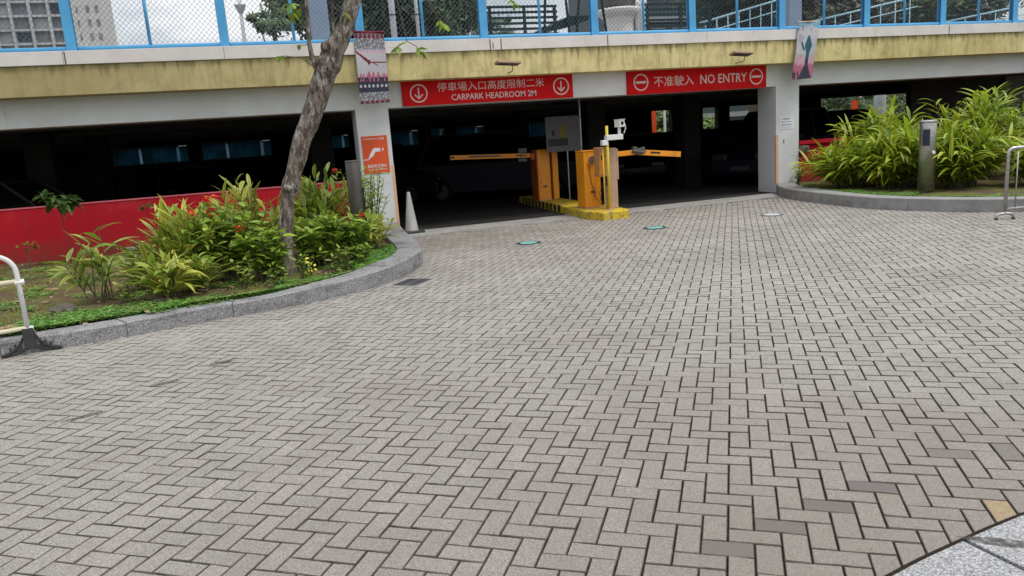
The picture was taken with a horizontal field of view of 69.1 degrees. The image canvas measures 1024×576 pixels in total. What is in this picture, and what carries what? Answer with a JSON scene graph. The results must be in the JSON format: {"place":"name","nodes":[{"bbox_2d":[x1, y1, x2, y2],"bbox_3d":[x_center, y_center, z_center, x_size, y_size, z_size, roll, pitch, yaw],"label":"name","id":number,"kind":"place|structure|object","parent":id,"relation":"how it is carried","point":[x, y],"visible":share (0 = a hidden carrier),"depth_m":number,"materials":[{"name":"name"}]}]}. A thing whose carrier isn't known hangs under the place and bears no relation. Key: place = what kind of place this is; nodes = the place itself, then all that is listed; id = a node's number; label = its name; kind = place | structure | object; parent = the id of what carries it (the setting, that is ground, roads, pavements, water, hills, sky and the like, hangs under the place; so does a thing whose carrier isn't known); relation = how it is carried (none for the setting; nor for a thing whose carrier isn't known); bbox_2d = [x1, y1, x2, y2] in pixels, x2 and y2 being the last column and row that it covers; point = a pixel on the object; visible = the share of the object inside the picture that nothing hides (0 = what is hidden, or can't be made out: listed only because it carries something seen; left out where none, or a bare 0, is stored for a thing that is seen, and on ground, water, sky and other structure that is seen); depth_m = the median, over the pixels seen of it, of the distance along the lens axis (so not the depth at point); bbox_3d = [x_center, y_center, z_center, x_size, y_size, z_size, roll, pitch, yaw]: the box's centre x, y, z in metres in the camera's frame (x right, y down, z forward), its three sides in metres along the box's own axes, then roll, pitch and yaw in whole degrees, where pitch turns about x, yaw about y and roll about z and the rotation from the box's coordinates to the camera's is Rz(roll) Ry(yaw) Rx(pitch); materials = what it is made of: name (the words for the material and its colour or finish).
{"place":"outdoors","nodes":[
{"label":"outdoors","id":0,"kind":"place"},
{"bbox_2d":[0,238,389,340],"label":"planting soil","id":1,"kind":"structure","parent":0,"point":[58,295],"depth_m":9.03,"materials":[{"name":"green plant"}]},
{"bbox_2d":[32,189,82,262],"bbox_3d":[-7.110,-0.977,11.860,0.769,1.228,0.773,1,12,24],"label":"sapling","id":2,"kind":"object","parent":1,"relation":"on","point":[65,205],"visible":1,"depth_m":11.70,"materials":[{"name":"green plant"}]},
{"bbox_2d":[48,303,78,313],"bbox_3d":[-4.727,0.245,7.850,0.290,0.172,0.204,-8,12,-17],"label":"rock","id":3,"kind":"object","parent":1,"relation":"on","point":[61,307],"visible":0.56,"depth_m":7.80,"materials":[{"name":"grey stone"}]},
{"bbox_2d":[43,222,134,304],"bbox_3d":[-4.596,-0.232,8.085,1.011,0.889,1.021,-8,12,-17],"label":"ginger plant","id":4,"kind":"object","parent":1,"relation":"on","point":[102,267],"visible":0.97,"depth_m":8.09,"materials":[{"name":"green plant"}]},
{"bbox_2d":[112,279,142,305],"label":"shrub seedling","id":5,"kind":"object","parent":1,"relation":"on","point":[128,296],"visible":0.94,"depth_m":7.98,"materials":[{"name":"green plant"}]},
{"bbox_2d":[110,247,157,290],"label":"ginger plant","id":6,"kind":"object","parent":1,"relation":"on","point":[133,266],"visible":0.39,"depth_m":8.73,"materials":[{"name":"green plant"}]},
{"bbox_2d":[117,247,209,299],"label":"ginger plant","id":7,"kind":"object","parent":1,"relation":"on","point":[168,276],"visible":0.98,"depth_m":8.02,"materials":[{"name":"green plant"}]},
{"bbox_2d":[110,195,230,281],"bbox_3d":[-4.125,-0.606,9.160,1.394,1.139,1.684,-8,12,-17],"label":"ginger plant","id":8,"kind":"object","parent":1,"relation":"on","point":[169,235],"visible":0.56,"depth_m":8.88,"materials":[{"name":"green plant"}]},
{"bbox_2d":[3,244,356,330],"bbox_3d":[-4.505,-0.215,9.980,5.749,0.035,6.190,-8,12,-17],"label":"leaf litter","id":9,"kind":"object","parent":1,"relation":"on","point":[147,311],"visible":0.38,"depth_m":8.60,"materials":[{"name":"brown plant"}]},
{"bbox_2d":[0,240,373,326],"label":"weed tufts","id":10,"kind":"object","parent":1,"relation":"on","point":[77,296],"visible":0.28,"depth_m":8.69,"materials":[{"name":"green plant"}]},
{"bbox_2d":[0,244,396,336],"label":"clover cover","id":11,"kind":"object","parent":1,"relation":"on","point":[66,319],"visible":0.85,"depth_m":7.67,"materials":[{"name":"green plant"}]},
{"bbox_2d":[178,252,242,291],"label":"ginger plant","id":12,"kind":"object","parent":1,"relation":"on","point":[205,264],"visible":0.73,"depth_m":8.48,"materials":[{"name":"green plant"}]},
{"bbox_2d":[183,194,274,280],"bbox_3d":[-3.467,-0.638,9.214,1.142,1.089,1.110,-8,12,-17],"label":"flowering shrub","id":13,"kind":"object","parent":1,"relation":"on","point":[227,232],"visible":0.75,"depth_m":9.03,"materials":[{"name":"green plant"}]},
{"bbox_2d":[230,258,253,288],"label":"shrub seedling","id":14,"kind":"object","parent":1,"relation":"on","point":[247,275],"visible":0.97,"depth_m":8.50,"materials":[{"name":"green plant"}]},
{"bbox_2d":[197,173,299,265],"bbox_3d":[-3.715,-0.935,10.275,1.468,1.288,1.330,-11,13,-32],"label":"ginger plant","id":15,"kind":"object","parent":1,"relation":"on","point":[255,201],"visible":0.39,"depth_m":10.14,"materials":[{"name":"green plant"}]},
{"bbox_2d":[228,225,296,281],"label":"flowering shrub","id":16,"kind":"object","parent":1,"relation":"on","point":[264,258],"visible":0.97,"depth_m":8.86,"materials":[{"name":"green plant"}]},
{"bbox_2d":[291,254,313,278],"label":"shrub seedling","id":17,"kind":"object","parent":1,"relation":"on","point":[306,274],"visible":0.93,"depth_m":8.66,"materials":[{"name":"green plant"}]},
{"bbox_2d":[261,162,371,230],"bbox_3d":[-2.793,-1.107,10.671,1.688,1.342,1.351,-8,12,-17],"label":"ginger plant","id":18,"kind":"object","parent":1,"relation":"on","point":[306,201],"visible":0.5,"depth_m":10.54,"materials":[{"name":"green plant"}]},
{"bbox_2d":[293,208,348,267],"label":"flowering shrub","id":19,"kind":"object","parent":1,"relation":"on","point":[310,241],"visible":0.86,"depth_m":9.55,"materials":[{"name":"green plant"}]},
{"bbox_2d":[318,244,345,273],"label":"shrub seedling","id":20,"kind":"object","parent":1,"relation":"on","point":[336,269],"visible":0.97,"depth_m":9.10,"materials":[{"name":"green plant"}]},
{"bbox_2d":[321,208,380,259],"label":"flowering shrub","id":21,"kind":"object","parent":1,"relation":"on","point":[357,233],"visible":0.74,"depth_m":9.85,"materials":[{"name":"green plant"}]},
{"bbox_2d":[345,160,368,254],"bbox_3d":[-2.114,-1.051,10.168,0.196,1.368,0.196,7,16,44],"label":"metal bollard","id":22,"kind":"object","parent":1,"relation":"on","point":[355,189],"visible":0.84,"depth_m":10.04,"materials":[{"name":"grey metal"}]},
{"bbox_2d":[332,166,391,239],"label":"shrub","id":23,"kind":"object","parent":1,"relation":"on","point":[371,199],"visible":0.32,"depth_m":11.66,"materials":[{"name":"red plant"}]},
{"bbox_2d":[332,252,393,269],"bbox_3d":[-1.970,-0.394,9.945,1.139,0.040,1.881,-8,12,-17],"label":"clover cover","id":24,"kind":"object","parent":1,"relation":"on","point":[373,257],"visible":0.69,"depth_m":9.85,"materials":[{"name":"green plant"}]},
{"bbox_2d":[347,206,400,250],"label":"ginger plant","id":25,"kind":"object","parent":1,"relation":"on","point":[379,230],"visible":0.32,"depth_m":10.84,"materials":[{"name":"green plant"}]},
{"bbox_2d":[274,0,518,275],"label":"leaning tree","id":26,"kind":"object","parent":1,"relation":"on","point":[327,63],"visible":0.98,"depth_m":9.03,"materials":[{"name":"grey plant"}]},
{"bbox_2d":[0,197,1023,575],"bbox_3d":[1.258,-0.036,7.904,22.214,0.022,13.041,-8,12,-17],"label":"paving","id":27,"kind":"structure","parent":0,"point":[436,427],"depth_m":4.40,"materials":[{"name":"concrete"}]},
{"bbox_2d":[0,255,61,357],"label":"pedestrian barrier","id":28,"kind":"object","parent":27,"relation":"on","point":[29,332],"visible":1,"depth_m":6.67,"materials":[{"name":"white metal"}]},
{"bbox_2d":[0,222,422,358],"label":"granite kerb","id":29,"kind":"structure","parent":27,"relation":"on","point":[405,258],"depth_m":7.74,"materials":[{"name":"grey stone"}]},
{"bbox_2d":[384,278,438,287],"bbox_3d":[-1.192,-0.039,8.910,0.450,0.068,0.530,1,12,23],"label":"drain grate","id":30,"kind":"object","parent":27,"relation":"on","point":[409,282],"visible":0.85,"depth_m":8.87,"materials":[{"name":"metal"}]},
{"bbox_2d":[776,182,1023,212],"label":"concrete kerb","id":31,"kind":"structure","parent":27,"relation":"on","point":[791,190],"depth_m":12.30,"materials":[{"name":"grey concrete"}]},
{"bbox_2d":[994,145,1023,219],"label":"steel barrier","id":32,"kind":"object","parent":27,"relation":"on","point":[1006,186],"visible":1,"depth_m":10.39,"materials":[{"name":"silver metal"}]},
{"bbox_2d":[111,0,1023,140],"label":"sky","id":33,"kind":"structure","parent":0,"point":[169,9],"materials":[{"name":"white"}]},
{"bbox_2d":[397,161,772,229],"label":"carpark floor","id":34,"kind":"structure","parent":0,"point":[466,209],"depth_m":18.59,"materials":[{"name":"grey concrete"}]},
{"bbox_2d":[0,179,85,208],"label":"parked car","id":35,"kind":"object","parent":34,"relation":"on","point":[19,193],"visible":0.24,"depth_m":14.25,"materials":[{"name":"black metal"}]},
{"bbox_2d":[130,164,246,198],"bbox_3d":[-8.423,-2.484,19.834,4.408,1.500,2.160,6,15,42],"label":"parked car","id":36,"kind":"object","parent":34,"relation":"on","point":[180,180],"visible":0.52,"depth_m":19.36,"materials":[{"name":"grey paint"}]},
{"bbox_2d":[305,144,441,204],"bbox_3d":[-3.779,-3.334,21.863,4.509,1.720,2.160,1,12,22],"label":"parked car","id":37,"kind":"object","parent":34,"relation":"on","point":[419,186],"visible":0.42,"depth_m":20.71,"materials":[{"name":"black paint"}]},
{"bbox_2d":[414,130,576,203],"bbox_3d":[-0.286,-3.494,21.070,4.810,1.850,2.260,-2,11,11],"label":"parked car","id":38,"kind":"object","parent":34,"relation":"on","point":[461,178],"visible":0.61,"depth_m":20.30,"materials":[{"name":"black paint"}]},
{"bbox_2d":[0,22,1023,264],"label":"carpark building","id":39,"kind":"structure","parent":34,"relation":"on","point":[102,133],"depth_m":15.78,"materials":[{"name":"yellow paint"}]},
{"bbox_2d":[111,144,189,166],"bbox_3d":[-13.064,-4.795,26.936,2.530,0.620,0.080,-8,12,-17],"label":"window","id":40,"kind":"structure","parent":39,"relation":"in","point":[172,153],"depth_m":26.93,"materials":[{"name":"blue glass"}]},
{"bbox_2d":[201,139,272,160],"bbox_3d":[-10.267,-5.168,27.796,2.470,0.620,0.080,-8,12,-17],"label":"window","id":41,"kind":"structure","parent":39,"relation":"in","point":[249,148],"depth_m":27.80,"materials":[{"name":"blue glass"}]},
{"bbox_2d":[308,0,329,39],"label":"square column","id":42,"kind":"structure","parent":39,"relation":"on","point":[319,12],"depth_m":15.81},
{"bbox_2d":[331,134,349,147],"bbox_3d":[-6.739,-5.637,28.879,0.850,0.620,0.080,-8,12,-17],"label":"window","id":43,"kind":"structure","parent":39,"relation":"in","point":[341,140],"depth_m":28.91,"materials":[{"name":"blue glass"}]},
{"bbox_2d":[353,31,389,103],"bbox_3d":[-2.522,-3.962,13.373,0.571,1.262,0.207,-8,12,-17],"label":"hanging banner","id":44,"kind":"object","parent":39,"relation":"hanging from","point":[370,52],"visible":1,"depth_m":13.29,"materials":[{"name":"fabric"}]},
{"bbox_2d":[361,135,389,173],"bbox_3d":[-2.561,-2.506,13.976,0.476,0.690,0.017,-8,12,-17],"label":"charging sign","id":45,"kind":"object","parent":39,"relation":"attached to","point":[375,152],"visible":0.84,"depth_m":13.97,"materials":[{"name":"orange plastic"}]},
{"bbox_2d":[388,0,397,37],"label":"lamp post","id":46,"kind":"object","parent":39,"relation":"on","point":[392,19],"visible":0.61,"depth_m":20.97,"materials":[{"name":"grey metal"}]},
{"bbox_2d":[391,129,419,145],"bbox_3d":[-4.260,-5.967,29.641,1.120,0.620,0.080,-8,12,-17],"label":"window","id":47,"kind":"structure","parent":39,"relation":"in","point":[404,137],"depth_m":29.66,"materials":[{"name":"blue glass"}]},
{"bbox_2d":[456,125,484,133],"bbox_3d":[-1.704,-6.308,30.426,1.210,0.620,0.080,-8,12,-17],"label":"window","id":48,"kind":"structure","parent":39,"relation":"in","point":[464,129],"depth_m":30.40,"materials":[{"name":"blue glass"}]},
{"bbox_2d":[401,74,572,106],"bbox_3d":[-0.424,-3.841,14.423,3.450,0.450,0.055,-8,12,-17],"label":"headroom sign","id":49,"kind":"object","parent":39,"relation":"attached to","point":[443,92],"visible":1,"depth_m":14.38,"materials":[{"name":"red metal"}]},
{"bbox_2d":[0,0,1023,52],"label":"deck railing","id":50,"kind":"object","parent":39,"relation":"on","point":[68,26],"visible":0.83,"depth_m":13.95,"materials":[{"name":"metal"}]},
{"bbox_2d":[486,5,558,34],"bbox_3d":[0.165,-5.453,15.840,1.600,1.010,0.540,-8,12,-17],"label":"park bench","id":51,"kind":"object","parent":39,"relation":"on","point":[524,18],"visible":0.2,"depth_m":15.58,"materials":[{"name":"green paint"}]},
{"bbox_2d":[528,121,545,136],"bbox_3d":[0.842,-6.646,31.209,1.940,0.620,0.080,-8,12,-17],"label":"window","id":52,"kind":"structure","parent":39,"relation":"in","point":[536,129],"depth_m":31.29,"materials":[{"name":"blue glass"}]},
{"bbox_2d":[535,0,607,32],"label":"picnic table","id":53,"kind":"object","parent":39,"relation":"on","point":[568,22],"visible":0.4,"depth_m":16.36,"materials":[{"name":"green paint"}]},
{"bbox_2d":[598,0,639,31],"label":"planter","id":54,"kind":"object","parent":39,"relation":"on","point":[619,11],"visible":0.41,"depth_m":17.55,"materials":[{"name":"white concrete"}]},
{"bbox_2d":[635,0,646,30],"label":"carved stone","id":55,"kind":"object","parent":39,"relation":"on","point":[637,22],"visible":0.22,"depth_m":17.68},
{"bbox_2d":[641,2,712,29],"bbox_3d":[3.669,-5.920,16.917,1.750,1.010,0.540,-8,12,-17],"label":"park bench","id":56,"kind":"object","parent":39,"relation":"on","point":[680,14],"visible":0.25,"depth_m":16.63,"materials":[{"name":"green paint"}]},
{"bbox_2d":[626,65,765,94],"bbox_3d":[3.953,-4.414,15.770,3.360,0.470,0.054,-8,12,-17],"label":"no entry sign","id":57,"kind":"object","parent":39,"relation":"attached to","point":[684,80],"visible":1,"depth_m":15.72,"materials":[{"name":"red metal"}]},
{"bbox_2d":[699,0,775,27],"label":"ramp railing","id":58,"kind":"object","parent":39,"relation":"on","point":[749,8],"visible":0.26,"depth_m":20.00,"materials":[{"name":"silver metal"}]},
{"bbox_2d":[780,116,793,128],"bbox_3d":[6.150,-3.700,16.651,0.360,0.270,0.007,-8,12,-17],"label":"notice sheet","id":59,"kind":"object","parent":39,"relation":"attached to","point":[787,122],"visible":1,"depth_m":16.65,"materials":[{"name":"white paper"}]},
{"bbox_2d":[786,0,801,25],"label":"square column","id":60,"kind":"structure","parent":39,"relation":"on","point":[788,22],"depth_m":19.33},
{"bbox_2d":[792,21,818,79],"bbox_3d":[6.302,-5.132,16.085,0.680,1.202,0.207,-8,12,-17],"label":"hanging banner","id":61,"kind":"object","parent":39,"relation":"hanging from","point":[807,35],"visible":1,"depth_m":16.00,"materials":[{"name":"fabric"}]},
{"bbox_2d":[813,0,916,25],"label":"ramp railing","id":62,"kind":"object","parent":39,"relation":"on","point":[870,17],"visible":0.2,"depth_m":21.32,"materials":[{"name":"metal"}]},
{"bbox_2d":[519,195,629,220],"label":"barrier island","id":63,"kind":"structure","parent":34,"relation":"on","point":[565,206],"depth_m":14.99,"materials":[{"name":"yellow paint"}]},
{"bbox_2d":[450,148,559,200],"bbox_3d":[-0.164,-2.569,17.166,2.540,1.236,0.440,-8,12,-17],"label":"gate","id":64,"kind":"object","parent":63,"relation":"on","point":[544,174],"visible":0.88,"depth_m":17.26,"materials":[{"name":"orange metal"}]},
{"bbox_2d":[545,99,581,198],"bbox_3d":[1.200,-3.144,16.958,0.892,2.250,0.089,-8,12,-17],"label":"information board","id":65,"kind":"object","parent":63,"relation":"on","point":[563,133],"visible":0.86,"depth_m":16.85,"materials":[{"name":"grey plastic"}]},
{"bbox_2d":[593,147,618,208],"bbox_3d":[1.839,-2.123,14.341,0.420,1.178,0.260,-8,12,-17],"label":"ticket machine","id":66,"kind":"object","parent":63,"relation":"on","point":[613,161],"visible":0.86,"depth_m":14.25,"materials":[{"name":"orange paint"}]},
{"bbox_2d":[600,119,625,209],"bbox_3d":[1.952,-2.332,14.090,0.501,1.674,0.212,-8,12,-17],"label":"camera pole","id":67,"kind":"object","parent":63,"relation":"on","point":[619,123],"visible":1,"depth_m":14.00,"materials":[{"name":"yellow metal"}]},
{"bbox_2d":[575,146,680,208],"bbox_3d":[2.443,-2.276,15.016,2.278,1.134,0.578,-8,12,-17],"label":"gate","id":68,"kind":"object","parent":63,"relation":"on","point":[589,187],"visible":0.88,"depth_m":14.69,"materials":[{"name":"orange metal"}]},
{"bbox_2d":[609,133,670,182],"bbox_3d":[3.929,-4.169,23.834,2.160,1.500,4.508,-3,11,8],"label":"parked car","id":69,"kind":"object","parent":34,"relation":"on","point":[636,166],"visible":0.5,"depth_m":22.08,"materials":[{"name":"black paint"}]},
{"bbox_2d":[708,107,837,183],"bbox_3d":[7.297,-3.943,20.508,2.160,1.880,4.610,6,15,42],"label":"parked car","id":70,"kind":"object","parent":34,"relation":"on","point":[736,156],"visible":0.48,"depth_m":19.79,"materials":[{"name":"black paint"}]},
{"bbox_2d":[827,108,872,137],"bbox_3d":[11.250,-5.458,26.890,4.610,1.800,2.210,-11,13,-32],"label":"parked car","id":71,"kind":"object","parent":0,"point":[834,118],"visible":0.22,"depth_m":26.27,"materials":[{"name":"black paint"}]},
{"bbox_2d":[795,161,1023,196],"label":"planting soil","id":72,"kind":"structure","parent":0,"point":[988,186],"depth_m":13.68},
{"bbox_2d":[789,133,877,188],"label":"ginger plant","id":73,"kind":"object","parent":72,"relation":"on","point":[835,163],"visible":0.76,"depth_m":14.91,"materials":[{"name":"green plant"}]},
{"bbox_2d":[826,95,937,181],"bbox_3d":[7.825,-3.162,15.841,2.269,1.796,2.417,-1,12,16],"label":"ginger plant","id":74,"kind":"object","parent":72,"relation":"on","point":[882,120],"visible":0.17,"depth_m":15.53,"materials":[{"name":"green plant"}]},
{"bbox_2d":[841,123,945,188],"bbox_3d":[7.305,-2.520,14.135,2.005,1.277,2.073,-8,12,-17],"label":"ginger plant","id":75,"kind":"object","parent":72,"relation":"on","point":[894,163],"visible":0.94,"depth_m":13.95,"materials":[{"name":"green plant"}]},
{"bbox_2d":[861,116,938,184],"bbox_3d":[7.758,-2.704,14.680,2.018,1.359,1.965,-3,11,4],"label":"ginger plant","id":76,"kind":"object","parent":72,"relation":"on","point":[907,123],"visible":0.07,"depth_m":14.54,"materials":[{"name":"green plant"}]},
{"bbox_2d":[799,182,1023,196],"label":"lawn strip","id":77,"kind":"object","parent":72,"relation":"on","point":[858,190],"visible":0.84,"depth_m":13.00,"materials":[{"name":"green plant"}]},
{"bbox_2d":[917,120,937,192],"bbox_3d":[7.285,-2.290,13.052,0.280,1.285,0.291,-8,12,-17],"label":"metal bollard","id":78,"kind":"object","parent":72,"relation":"on","point":[927,154],"visible":0.94,"depth_m":12.96,"materials":[{"name":"silver metal"}]},
{"bbox_2d":[910,112,1023,188],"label":"ginger plant","id":79,"kind":"object","parent":72,"relation":"on","point":[960,153],"visible":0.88,"depth_m":13.21,"materials":[{"name":"green plant"}]},
{"bbox_2d":[917,82,1023,178],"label":"ginger plant","id":80,"kind":"object","parent":72,"relation":"on","point":[980,111],"visible":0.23,"depth_m":14.65,"materials":[{"name":"green plant"}]},
{"bbox_2d":[981,122,1023,185],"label":"ginger plant","id":81,"kind":"object","parent":72,"relation":"on","point":[1013,167],"visible":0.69,"depth_m":13.12,"materials":[{"name":"green plant"}]},
{"bbox_2d":[884,512,1023,575],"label":"footpath edge","id":82,"kind":"object","parent":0,"point":[901,568],"visible":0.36,"depth_m":2.75,"materials":[{"name":"grey concrete"}]},
{"bbox_2d":[893,515,1023,575],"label":"footpath","id":83,"kind":"structure","parent":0,"point":[962,558],"depth_m":2.65,"materials":[{"name":"stone"}]},
{"bbox_2d":[962,536,1023,547],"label":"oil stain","id":84,"kind":"object","parent":83,"relation":"on","point":[1003,540],"visible":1,"depth_m":2.73,"materials":[{"name":"grey"}]},
{"label":"ground","id":85,"kind":"structure","parent":0,"visible":0},
{"bbox_2d":[0,0,65,48],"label":"apartment tower","id":86,"kind":"structure","parent":85,"relation":"on","point":[31,23],"depth_m":166.93,"materials":[{"name":"white concrete"}]},
{"bbox_2d":[70,0,117,46],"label":"slim tower","id":87,"kind":"structure","parent":85,"relation":"on","point":[97,23],"depth_m":169.86,"materials":[{"name":"white concrete"}]},
{"bbox_2d":[234,0,246,41],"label":"street lamp","id":88,"kind":"object","parent":85,"relation":"on","point":[238,5],"visible":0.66,"depth_m":36.01,"materials":[{"name":"white metal"}]},
{"bbox_2d":[245,7,290,40],"bbox_3d":[-11.108,-9.032,35.495,2.177,8.594,2.156,-8,12,-17],"label":"broadleaf tree","id":89,"kind":"object","parent":85,"relation":"on","point":[268,21],"visible":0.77,"depth_m":34.61,"materials":[{"name":"green plant"}]},
{"bbox_2d":[260,0,408,40],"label":"broadleaf tree","id":90,"kind":"object","parent":85,"relation":"on","point":[365,15],"visible":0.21,"depth_m":37.87,"materials":[{"name":"green plant"}]},
{"bbox_2d":[289,0,458,38],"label":"broadleaf tree","id":91,"kind":"object","parent":85,"relation":"on","point":[398,21],"visible":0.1,"depth_m":39.66,"materials":[{"name":"green plant"}]},
{"bbox_2d":[383,0,486,36],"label":"broadleaf tree","id":92,"kind":"object","parent":85,"relation":"on","point":[448,12],"visible":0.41,"depth_m":39.41,"materials":[{"name":"green plant"}]},
{"bbox_2d":[443,0,492,35],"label":"broadleaf tree","id":93,"kind":"object","parent":85,"relation":"on","point":[472,4],"visible":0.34,"depth_m":41.26,"materials":[{"name":"green plant"}]},
{"bbox_2d":[409,192,781,236],"bbox_3d":[1.989,-1.520,15.126,8.768,0.035,0.940,-8,12,-17],"label":"threshold","id":94,"kind":"object","parent":85,"relation":"on","point":[446,230],"visible":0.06,"depth_m":14.88,"materials":[{"name":"concrete"}]},
{"bbox_2d":[404,192,424,233],"bbox_3d":[-1.901,-1.424,13.995,0.410,0.764,0.380,-8,12,-17],"label":"traffic cone","id":95,"kind":"object","parent":94,"relation":"on","point":[411,226],"visible":0.86,"depth_m":13.93,"materials":[{"name":"white plastic"}]},
{"bbox_2d":[568,0,769,119],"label":"dark building","id":96,"kind":"structure","parent":85,"relation":"on","point":[738,112],"depth_m":63.09,"materials":[{"name":"grey concrete"}]},
{"bbox_2d":[656,110,705,132],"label":"bush","id":97,"kind":"object","parent":85,"relation":"on","point":[659,122],"visible":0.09,"depth_m":37.50,"materials":[{"name":"green plant"}]},
{"bbox_2d":[664,0,836,111],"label":"broadleaf tree","id":98,"kind":"object","parent":85,"relation":"on","point":[753,108],"visible":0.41,"depth_m":44.62,"materials":[{"name":"green plant"}]},
{"bbox_2d":[764,0,928,104],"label":"broadleaf tree","id":99,"kind":"object","parent":85,"relation":"on","point":[832,2],"visible":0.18,"depth_m":44.91,"materials":[{"name":"green plant"}]},
{"bbox_2d":[821,96,873,110],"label":"bush","id":100,"kind":"object","parent":85,"relation":"on","point":[841,104],"visible":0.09,"depth_m":43.26,"materials":[{"name":"green plant"}]},
{"bbox_2d":[828,94,905,117],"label":"bush","id":101,"kind":"object","parent":85,"relation":"on","point":[888,101],"visible":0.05,"depth_m":45.80,"materials":[{"name":"green plant"}]},
{"bbox_2d":[873,95,885,118],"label":"round column","id":102,"kind":"structure","parent":85,"relation":"on","point":[878,100],"depth_m":39.21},
{"bbox_2d":[819,0,970,113],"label":"broadleaf tree","id":103,"kind":"object","parent":85,"relation":"on","point":[921,10],"visible":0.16,"depth_m":48.24,"materials":[{"name":"green plant"}]},
{"bbox_2d":[908,0,1023,22],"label":"broadleaf tree","id":104,"kind":"object","parent":85,"relation":"on","point":[981,10],"visible":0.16,"depth_m":50.40,"materials":[{"name":"green plant"}]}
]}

